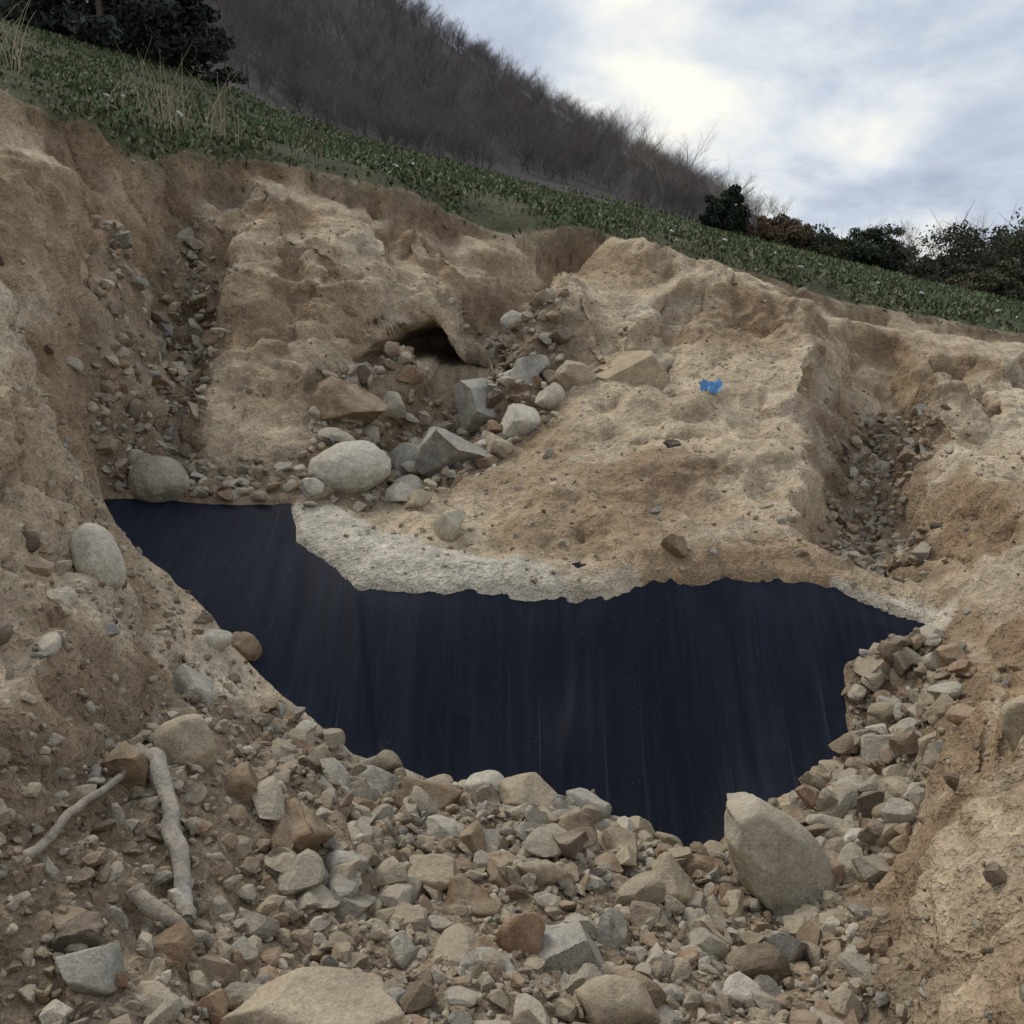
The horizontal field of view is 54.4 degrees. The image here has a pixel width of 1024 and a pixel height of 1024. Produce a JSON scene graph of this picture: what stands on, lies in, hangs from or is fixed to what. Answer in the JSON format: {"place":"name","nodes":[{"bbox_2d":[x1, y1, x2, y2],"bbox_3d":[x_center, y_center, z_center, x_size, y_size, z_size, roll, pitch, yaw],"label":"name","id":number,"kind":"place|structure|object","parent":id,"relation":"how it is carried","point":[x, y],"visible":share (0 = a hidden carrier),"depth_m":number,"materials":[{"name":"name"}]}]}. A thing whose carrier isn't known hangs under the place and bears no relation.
{"place":"outdoors","nodes":[
{"label":"outdoors","id":0,"kind":"place"},
{"bbox_2d":[0,0,1023,1023],"bbox_3d":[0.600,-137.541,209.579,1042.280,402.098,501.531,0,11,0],"label":"terrain","id":1,"kind":"structure","parent":0,"point":[66,192],"depth_m":6.19,"materials":[{"name":"soil"}]},
{"bbox_2d":[0,0,36,75],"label":"dry grass tuft","id":2,"kind":"object","parent":1,"relation":"on","point":[21,69],"visible":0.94,"depth_m":7.42,"materials":[{"name":"beige plant"}]},
{"bbox_2d":[0,14,39,73],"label":"dry grass tuft","id":3,"kind":"object","parent":1,"relation":"on","point":[15,49],"visible":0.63,"depth_m":7.71,"materials":[{"name":"beige plant"}]},
{"bbox_2d":[49,911,104,954],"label":"rock","id":4,"kind":"object","parent":1,"relation":"on","point":[87,927],"visible":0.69,"depth_m":2.36,"materials":[{"name":"stone"}]},
{"bbox_2d":[53,943,123,994],"bbox_3d":[-0.980,1.057,2.312,0.145,0.116,0.125,-8,14,-34],"label":"rock","id":5,"kind":"object","parent":1,"relation":"on","point":[94,970],"visible":0.97,"depth_m":2.28,"materials":[{"name":"stone"}]},
{"bbox_2d":[70,523,125,591],"bbox_3d":[-1.598,0.178,3.849,0.204,0.276,0.162,0,11,0],"label":"rock","id":6,"kind":"object","parent":1,"relation":"on","point":[95,551],"visible":0.91,"depth_m":3.79,"materials":[{"name":"stone"}]},
{"bbox_2d":[100,740,148,789],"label":"rock","id":7,"kind":"object","parent":1,"relation":"on","point":[128,757],"visible":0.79,"depth_m":3.03,"materials":[{"name":"stone"}]},
{"bbox_2d":[85,66,176,121],"bbox_3d":[-3.118,-3.459,8.190,0.724,0.484,0.336,-5,12,-23],"label":"dry grass tuft","id":8,"kind":"object","parent":1,"relation":"on","point":[124,95],"visible":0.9,"depth_m":8.13,"materials":[{"name":"beige plant"}]},
{"bbox_2d":[127,455,189,502],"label":"rock","id":9,"kind":"object","parent":1,"relation":"on","point":[155,478],"visible":0.83,"depth_m":5.75,"materials":[{"name":"stone"}]},
{"bbox_2d":[132,743,196,920],"bbox_3d":[-1.041,0.916,2.985,0.091,0.282,0.730,-6,13,-29],"label":"driftwood branch","id":10,"kind":"object","parent":1,"relation":"on","point":[173,837],"visible":0.89,"depth_m":2.89,"materials":[{"name":"wood"}]},
{"bbox_2d":[117,38,229,139],"bbox_3d":[-2.844,-3.478,8.262,0.808,0.906,0.686,9,15,39],"label":"dry grass tuft","id":11,"kind":"object","parent":1,"relation":"on","point":[175,115],"visible":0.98,"depth_m":8.19,"materials":[{"name":"beige plant"}]},
{"bbox_2d":[154,714,216,772],"bbox_3d":[-1.078,0.788,3.319,0.196,0.249,0.189,0,11,0],"label":"rock","id":12,"kind":"object","parent":1,"relation":"on","point":[183,740],"visible":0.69,"depth_m":3.24,"materials":[{"name":"stone"}]},
{"bbox_2d":[173,664,213,706],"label":"rock","id":13,"kind":"object","parent":1,"relation":"on","point":[186,678],"visible":0.65,"depth_m":3.83,"materials":[{"name":"stone"}]},
{"bbox_2d":[176,67,243,145],"bbox_3d":[-2.561,-3.427,8.495,0.509,0.676,0.545,-5,12,-24],"label":"dry grass tuft","id":14,"kind":"object","parent":1,"relation":"on","point":[224,116],"visible":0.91,"depth_m":8.49,"materials":[{"name":"beige plant"}]},
{"bbox_2d":[201,629,232,648],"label":"rock","id":15,"kind":"object","parent":1,"relation":"on","point":[218,639],"visible":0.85,"depth_m":4.70,"materials":[{"name":"stone"}]},
{"bbox_2d":[231,631,261,660],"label":"rock","id":16,"kind":"object","parent":1,"relation":"on","point":[247,645],"visible":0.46,"depth_m":4.85,"materials":[{"name":"stone"}]},
{"bbox_2d":[263,128,323,171],"bbox_3d":[-2.008,-3.284,9.088,0.527,0.473,0.666,0,11,0],"label":"dry grass tuft","id":17,"kind":"object","parent":1,"relation":"on","point":[305,150],"visible":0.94,"depth_m":9.04,"materials":[{"name":"beige plant"}]},
{"bbox_2d":[285,798,335,853],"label":"rock","id":18,"kind":"object","parent":1,"relation":"on","point":[311,830],"visible":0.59,"depth_m":3.21,"materials":[{"name":"stone"}]},
{"bbox_2d":[221,966,404,1023],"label":"rock","id":19,"kind":"object","parent":1,"relation":"on","point":[319,995],"visible":1,"depth_m":2.34,"materials":[{"name":"stone"}]},
{"bbox_2d":[301,477,324,495],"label":"rock","id":20,"kind":"object","parent":1,"relation":"on","point":[314,486],"visible":1,"depth_m":5.96,"materials":[{"name":"stone"}]},
{"bbox_2d":[320,758,351,789],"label":"rock","id":21,"kind":"object","parent":1,"relation":"on","point":[334,769],"visible":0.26,"depth_m":4.08,"materials":[{"name":"stone"}]},
{"bbox_2d":[324,850,369,873],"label":"rock","id":22,"kind":"object","parent":1,"relation":"on","point":[332,859],"visible":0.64,"depth_m":3.21,"materials":[{"name":"stone"}]},
{"bbox_2d":[309,376,387,425],"bbox_3d":[-1.154,-0.737,6.838,0.618,0.386,0.366,0,11,0],"label":"rock","id":23,"kind":"object","parent":1,"relation":"on","point":[334,398],"visible":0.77,"depth_m":6.75,"materials":[{"name":"stone"}]},
{"bbox_2d":[308,440,390,493],"bbox_3d":[-1.012,-0.274,6.217,0.519,0.351,0.371,0,11,0],"label":"rock","id":24,"kind":"object","parent":1,"relation":"on","point":[353,467],"visible":0.9,"depth_m":6.08,"materials":[{"name":"stone"}]},
{"bbox_2d":[358,764,400,793],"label":"rock","id":25,"kind":"object","parent":1,"relation":"on","point":[381,779],"visible":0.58,"depth_m":4.33,"materials":[{"name":"stone"}]},
{"bbox_2d":[382,391,406,418],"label":"rock","id":26,"kind":"object","parent":1,"relation":"on","point":[394,403],"visible":0.62,"depth_m":7.25,"materials":[{"name":"stone"}]},
{"bbox_2d":[8,0,794,227],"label":"bare woodland","id":27,"kind":"object","parent":1,"relation":"on","point":[584,148],"visible":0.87,"depth_m":60.46,"materials":[{"name":"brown plant"}]},
{"bbox_2d":[388,443,418,473],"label":"rock","id":28,"kind":"object","parent":1,"relation":"on","point":[399,454],"visible":0.5,"depth_m":7.04,"materials":[{"name":"stone"}]},
{"bbox_2d":[391,474,422,489],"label":"rock","id":29,"kind":"object","parent":1,"relation":"on","point":[414,482],"visible":0.34,"depth_m":6.76,"materials":[{"name":"stone"}]},
{"bbox_2d":[405,489,432,508],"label":"rock","id":30,"kind":"object","parent":1,"relation":"on","point":[420,498],"visible":0.93,"depth_m":5.98,"materials":[{"name":"stone"}]},
{"bbox_2d":[393,776,463,810],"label":"rock","id":31,"kind":"object","parent":1,"relation":"on","point":[442,796],"visible":0.52,"depth_m":4.16,"materials":[{"name":"stone"}]},
{"bbox_2d":[407,854,456,894],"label":"rock","id":32,"kind":"object","parent":1,"relation":"on","point":[437,871],"visible":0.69,"depth_m":3.38,"materials":[{"name":"stone"}]},
{"bbox_2d":[433,509,464,541],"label":"rock","id":33,"kind":"object","parent":1,"relation":"on","point":[447,525],"visible":0.92,"depth_m":5.68,"materials":[{"name":"stone"}]},
{"bbox_2d":[414,426,487,477],"bbox_3d":[-0.385,-0.394,6.805,0.586,0.406,0.407,0,11,0],"label":"rock","id":34,"kind":"object","parent":1,"relation":"on","point":[438,449],"visible":0.77,"depth_m":6.73,"materials":[{"name":"stone"}]},
{"bbox_2d":[445,875,500,917],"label":"rock","id":35,"kind":"object","parent":1,"relation":"on","point":[480,901],"visible":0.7,"depth_m":3.30,"materials":[{"name":"stone"}]},
{"bbox_2d":[454,378,496,432],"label":"rock","id":36,"kind":"object","parent":1,"relation":"on","point":[474,412],"visible":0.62,"depth_m":7.44,"materials":[{"name":"stone"}]},
{"bbox_2d":[463,770,504,795],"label":"rock","id":37,"kind":"object","parent":1,"relation":"on","point":[475,781],"visible":0.55,"depth_m":4.35,"materials":[{"name":"stone"}]},
{"bbox_2d":[459,947,513,970],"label":"rock","id":38,"kind":"object","parent":1,"relation":"on","point":[468,960],"visible":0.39,"depth_m":2.81,"materials":[{"name":"stone"}]},
{"bbox_2d":[472,181,518,215],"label":"dry grass tuft","id":39,"kind":"object","parent":1,"relation":"on","point":[496,201],"visible":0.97,"depth_m":10.39,"materials":[{"name":"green plant"}]},
{"bbox_2d":[503,368,514,379],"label":"rock","id":40,"kind":"object","parent":1,"relation":"on","point":[511,373],"visible":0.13,"depth_m":7.63,"materials":[{"name":"stone"}]},
{"bbox_2d":[500,310,521,334],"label":"rock","id":41,"kind":"object","parent":1,"relation":"on","point":[507,317],"visible":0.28,"depth_m":8.00,"materials":[{"name":"stone"}]},
{"bbox_2d":[0,133,1023,1023],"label":"rubble stones","id":42,"kind":"object","parent":1,"relation":"on","point":[768,957],"visible":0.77,"depth_m":3.60,"materials":[{"name":"grey stone"}]},
{"bbox_2d":[0,770,127,878],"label":"driftwood branch","id":43,"kind":"object","parent":42,"relation":"on","point":[44,842],"visible":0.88,"depth_m":2.63,"materials":[{"name":"wood"}]},
{"bbox_2d":[125,883,214,948],"bbox_3d":[-0.901,1.066,2.610,0.228,0.180,0.072,2,11,8],"label":"driftwood branch","id":44,"kind":"object","parent":42,"relation":"on","point":[143,900],"visible":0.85,"depth_m":2.59,"materials":[{"name":"wood"}]},
{"bbox_2d":[225,761,258,808],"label":"rock","id":45,"kind":"object","parent":42,"relation":"on","point":[241,782],"visible":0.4,"depth_m":3.27,"materials":[{"name":"stone"}]},
{"bbox_2d":[414,437,424,444],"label":"rock","id":46,"kind":"object","parent":42,"relation":"on","point":[419,441],"visible":0.07,"depth_m":7.26,"materials":[{"name":"stone"}]},
{"bbox_2d":[485,432,512,454],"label":"rock","id":47,"kind":"object","parent":42,"relation":"on","point":[491,439],"visible":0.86,"depth_m":6.88,"materials":[{"name":"stone"}]},
{"bbox_2d":[494,911,544,954],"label":"rock","id":48,"kind":"object","parent":42,"relation":"on","point":[523,932],"visible":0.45,"depth_m":2.97,"materials":[{"name":"stone"}]},
{"bbox_2d":[498,772,567,806],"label":"rock","id":49,"kind":"object","parent":42,"relation":"on","point":[528,787],"visible":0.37,"depth_m":4.29,"materials":[{"name":"stone"}]},
{"bbox_2d":[538,920,603,971],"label":"rock","id":50,"kind":"object","parent":42,"relation":"on","point":[569,945],"visible":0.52,"depth_m":2.96,"materials":[{"name":"stone"}]},
{"bbox_2d":[566,788,611,818],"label":"rock","id":51,"kind":"object","parent":42,"relation":"on","point":[580,797],"visible":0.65,"depth_m":4.24,"materials":[{"name":"stone"}]},
{"bbox_2d":[724,792,834,914],"bbox_3d":[1.040,1.361,3.882,0.440,0.555,0.386,0,11,0],"label":"rock","id":52,"kind":"object","parent":42,"relation":"on","point":[781,859],"visible":0.8,"depth_m":3.74,"materials":[{"name":"stone"}]},
{"bbox_2d":[817,775,863,813],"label":"rock","id":53,"kind":"object","parent":42,"relation":"on","point":[857,781],"visible":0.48,"depth_m":4.29,"materials":[{"name":"stone"}]},
{"bbox_2d":[852,654,890,676],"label":"rock","id":54,"kind":"object","parent":42,"relation":"on","point":[861,666],"visible":0.55,"depth_m":4.98,"materials":[{"name":"stone"}]},
{"bbox_2d":[867,702,894,720],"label":"rock","id":55,"kind":"object","parent":42,"relation":"on","point":[883,711],"visible":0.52,"depth_m":4.74,"materials":[{"name":"stone"}]},
{"bbox_2d":[104,498,924,846],"bbox_3d":[-0.173,0.767,5.177,4.888,1.521,1.591,3,12,13],"label":"geotextile membrane","id":56,"kind":"object","parent":1,"relation":"on","point":[676,710],"visible":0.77,"depth_m":5.05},
{"bbox_2d":[500,404,541,436],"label":"rock","id":57,"kind":"object","parent":1,"relation":"on","point":[523,419],"visible":0.73,"depth_m":7.14,"materials":[{"name":"stone"}]},
{"bbox_2d":[513,354,549,382],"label":"rock","id":58,"kind":"object","parent":1,"relation":"on","point":[527,368],"visible":0.84,"depth_m":7.54,"materials":[{"name":"stone"}]},
{"bbox_2d":[517,860,572,886],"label":"rock","id":59,"kind":"object","parent":1,"relation":"on","point":[546,872],"visible":0.66,"depth_m":3.51,"materials":[{"name":"stone"}]},
{"bbox_2d":[534,382,565,409],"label":"rock","id":60,"kind":"object","parent":1,"relation":"on","point":[551,396],"visible":0.94,"depth_m":7.26,"materials":[{"name":"stone"}]},
{"bbox_2d":[553,360,595,389],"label":"rock","id":61,"kind":"object","parent":1,"relation":"on","point":[569,374],"visible":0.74,"depth_m":7.34,"materials":[{"name":"stone"}]},
{"bbox_2d":[596,908,627,949],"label":"rock","id":62,"kind":"object","parent":1,"relation":"on","point":[612,925],"visible":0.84,"depth_m":3.21,"materials":[{"name":"stone"}]},
{"bbox_2d":[574,974,660,1023],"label":"rock","id":63,"kind":"object","parent":1,"relation":"on","point":[610,999],"visible":1,"depth_m":2.65,"materials":[{"name":"stone"}]},
{"bbox_2d":[589,348,670,389],"bbox_3d":[0.825,-0.960,7.513,0.438,0.550,0.666,-7,13,-33],"label":"rock","id":64,"kind":"object","parent":1,"relation":"on","point":[637,366],"visible":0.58,"depth_m":7.34,"materials":[{"name":"stone"}]},
{"bbox_2d":[601,93,660,198],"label":"bare tree","id":65,"kind":"object","parent":1,"relation":"on","point":[630,163],"visible":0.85,"depth_m":53.15,"materials":[{"name":"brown plant"}]},
{"bbox_2d":[629,816,654,838],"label":"rock","id":66,"kind":"object","parent":1,"relation":"on","point":[643,823],"visible":0.23,"depth_m":4.23,"materials":[{"name":"stone"}]},
{"bbox_2d":[618,104,687,210],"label":"bare tree","id":67,"kind":"object","parent":1,"relation":"on","point":[656,168],"visible":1,"depth_m":49.30,"materials":[{"name":"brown plant"}]},
{"bbox_2d":[651,852,692,904],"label":"rock","id":68,"kind":"object","parent":1,"relation":"on","point":[667,868],"visible":0.56,"depth_m":3.72,"materials":[{"name":"stone"}]},
{"bbox_2d":[663,439,680,447],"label":"rock","id":69,"kind":"object","parent":1,"relation":"on","point":[671,443],"visible":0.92,"depth_m":6.52,"materials":[{"name":"stone"}]},
{"bbox_2d":[660,533,687,557],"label":"rock","id":70,"kind":"object","parent":1,"relation":"on","point":[674,544],"visible":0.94,"depth_m":5.35,"materials":[{"name":"stone"}]},
{"bbox_2d":[639,229,720,256],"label":"dry grass tuft","id":71,"kind":"object","parent":1,"relation":"on","point":[678,241],"visible":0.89,"depth_m":11.30,"materials":[{"name":"green plant"}]},
{"bbox_2d":[660,118,718,212],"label":"bare tree","id":72,"kind":"object","parent":1,"relation":"on","point":[685,177],"visible":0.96,"depth_m":50.62,"materials":[{"name":"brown plant"}]},
{"bbox_2d":[687,915,732,948],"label":"rock","id":73,"kind":"object","parent":1,"relation":"on","point":[706,922],"visible":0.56,"depth_m":3.44,"materials":[{"name":"stone"}]},
{"bbox_2d":[700,378,722,393],"bbox_3d":[1.420,-0.900,7.112,0.162,0.108,0.081,0,11,0],"label":"blue plastic scrap","id":74,"kind":"object","parent":1,"relation":"on","point":[715,386],"visible":1,"depth_m":7.10,"materials":[{"name":"blue plastic"}]},
{"bbox_2d":[697,151,736,204],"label":"bare tree","id":75,"kind":"object","parent":1,"relation":"on","point":[717,178],"visible":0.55,"depth_m":49.55,"materials":[{"name":"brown plant"}]},
{"bbox_2d":[689,168,745,198],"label":"bare tree","id":76,"kind":"object","parent":1,"relation":"on","point":[708,187],"visible":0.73,"depth_m":47.81,"materials":[{"name":"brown plant"}]},
{"bbox_2d":[722,971,763,1006],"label":"rock","id":77,"kind":"object","parent":1,"relation":"on","point":[740,986],"visible":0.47,"depth_m":2.96,"materials":[{"name":"stone"}]},
{"bbox_2d":[804,814,859,832],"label":"rock","id":78,"kind":"object","parent":1,"relation":"on","point":[837,824],"visible":0.52,"depth_m":4.10,"materials":[{"name":"stone"}]},
{"bbox_2d":[843,828,861,844],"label":"rock","id":79,"kind":"object","parent":1,"relation":"on","point":[851,835],"visible":0.37,"depth_m":3.92,"materials":[{"name":"stone"}]},
{"bbox_2d":[860,735,894,762],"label":"rock","id":80,"kind":"object","parent":1,"relation":"on","point":[872,746],"visible":0.38,"depth_m":4.47,"materials":[{"name":"stone"}]},
{"bbox_2d":[1000,694,1023,751],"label":"rock","id":81,"kind":"object","parent":1,"relation":"on","point":[1012,714],"visible":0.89,"depth_m":3.32,"materials":[{"name":"stone"}]},
{"bbox_2d":[0,18,1023,341],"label":"grass field","id":82,"kind":"structure","parent":0,"point":[576,208],"depth_m":13.26,"materials":[{"name":"green plant"}]},
{"bbox_2d":[0,0,25,20],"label":"pine tree","id":83,"kind":"object","parent":82,"relation":"on","point":[6,6],"visible":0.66,"depth_m":31.28,"materials":[{"name":"green plant"}]},
{"bbox_2d":[12,0,133,45],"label":"pine tree","id":84,"kind":"object","parent":82,"relation":"on","point":[45,6],"visible":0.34,"depth_m":32.84,"materials":[{"name":"green plant"}]},
{"bbox_2d":[28,0,181,58],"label":"pine tree","id":85,"kind":"object","parent":82,"relation":"on","point":[106,31],"visible":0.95,"depth_m":32.77,"materials":[{"name":"green plant"}]},
{"bbox_2d":[53,0,181,54],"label":"pine tree","id":86,"kind":"object","parent":82,"relation":"on","point":[91,8],"visible":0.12,"depth_m":36.56,"materials":[{"name":"green plant"}]},
{"bbox_2d":[128,0,248,87],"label":"pine tree","id":87,"kind":"object","parent":82,"relation":"on","point":[204,39],"visible":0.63,"depth_m":37.00,"materials":[{"name":"green plant"}]},
{"bbox_2d":[698,183,751,235],"bbox_3d":[8.639,-12.159,40.369,2.080,2.442,2.065,9,15,39],"label":"shrub","id":88,"kind":"object","parent":82,"relation":"on","point":[726,212],"visible":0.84,"depth_m":39.96,"materials":[{"name":"green plant"}]},
{"bbox_2d":[744,211,815,246],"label":"shrub","id":89,"kind":"object","parent":82,"relation":"on","point":[783,228],"visible":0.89,"depth_m":39.67,"materials":[{"name":"brown plant"}]},
{"bbox_2d":[791,233,827,248],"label":"shrub","id":90,"kind":"object","parent":82,"relation":"on","point":[809,244],"visible":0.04,"depth_m":40.43,"materials":[{"name":"green plant"}]},
{"bbox_2d":[806,238,856,261],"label":"shrub","id":91,"kind":"object","parent":82,"relation":"on","point":[832,251],"visible":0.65,"depth_m":39.11,"materials":[{"name":"green plant"}]},
{"bbox_2d":[801,219,920,272],"bbox_3d":[14.120,-10.696,40.859,4.623,2.665,4.484,0,11,0],"label":"shrub","id":92,"kind":"object","parent":82,"relation":"on","point":[861,247],"visible":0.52,"depth_m":39.67,"materials":[{"name":"green plant"}]},
{"bbox_2d":[870,235,918,269],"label":"shrub","id":93,"kind":"object","parent":82,"relation":"on","point":[895,245],"visible":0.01,"depth_m":40.57,"materials":[{"name":"green plant"}]},
{"bbox_2d":[888,217,927,262],"bbox_3d":[15.332,-10.274,38.626,1.703,2.570,1.890,0,11,0],"label":"bare tree","id":94,"kind":"object","parent":82,"relation":"on","point":[911,239],"visible":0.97,"depth_m":38.59,"materials":[{"name":"grey plant"}]},
{"bbox_2d":[899,215,961,261],"bbox_3d":[16.696,-10.682,39.719,2.385,2.971,2.160,0,11,0],"label":"bare tree","id":95,"kind":"object","parent":82,"relation":"on","point":[933,239],"visible":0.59,"depth_m":39.60,"materials":[{"name":"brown plant"}]},
{"bbox_2d":[897,256,977,285],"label":"shrub","id":96,"kind":"object","parent":82,"relation":"on","point":[933,272],"visible":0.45,"depth_m":37.45,"materials":[{"name":"green plant"}]},
{"bbox_2d":[907,203,1023,284],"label":"shrub","id":97,"kind":"object","parent":82,"relation":"on","point":[1014,267],"visible":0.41,"depth_m":37.62,"materials":[{"name":"green plant"}]},
{"bbox_2d":[953,203,1006,267],"bbox_3d":[17.734,-10.067,37.676,2.361,3.690,3.473,0,11,0],"label":"bare tree","id":98,"kind":"object","parent":82,"relation":"on","point":[978,239],"visible":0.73,"depth_m":37.53,"materials":[{"name":"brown plant"}]},
{"bbox_2d":[940,263,1023,296],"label":"shrub","id":99,"kind":"object","parent":82,"relation":"on","point":[991,280],"visible":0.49,"depth_m":35.95,"materials":[{"name":"green plant"}]},
{"bbox_2d":[1001,289,1023,303],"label":"shrub","id":100,"kind":"object","parent":82,"relation":"on","point":[1008,296],"visible":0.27,"depth_m":35.80,"materials":[{"name":"green plant"}]},
{"bbox_2d":[104,90,1017,317],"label":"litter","id":101,"kind":"object","parent":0,"point":[396,165],"visible":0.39,"depth_m":12.32,"materials":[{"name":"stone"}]},
{"bbox_2d":[402,0,1023,262],"label":"sky","id":102,"kind":"structure","parent":0,"point":[866,112],"materials":[{"name":"white"}]}
]}

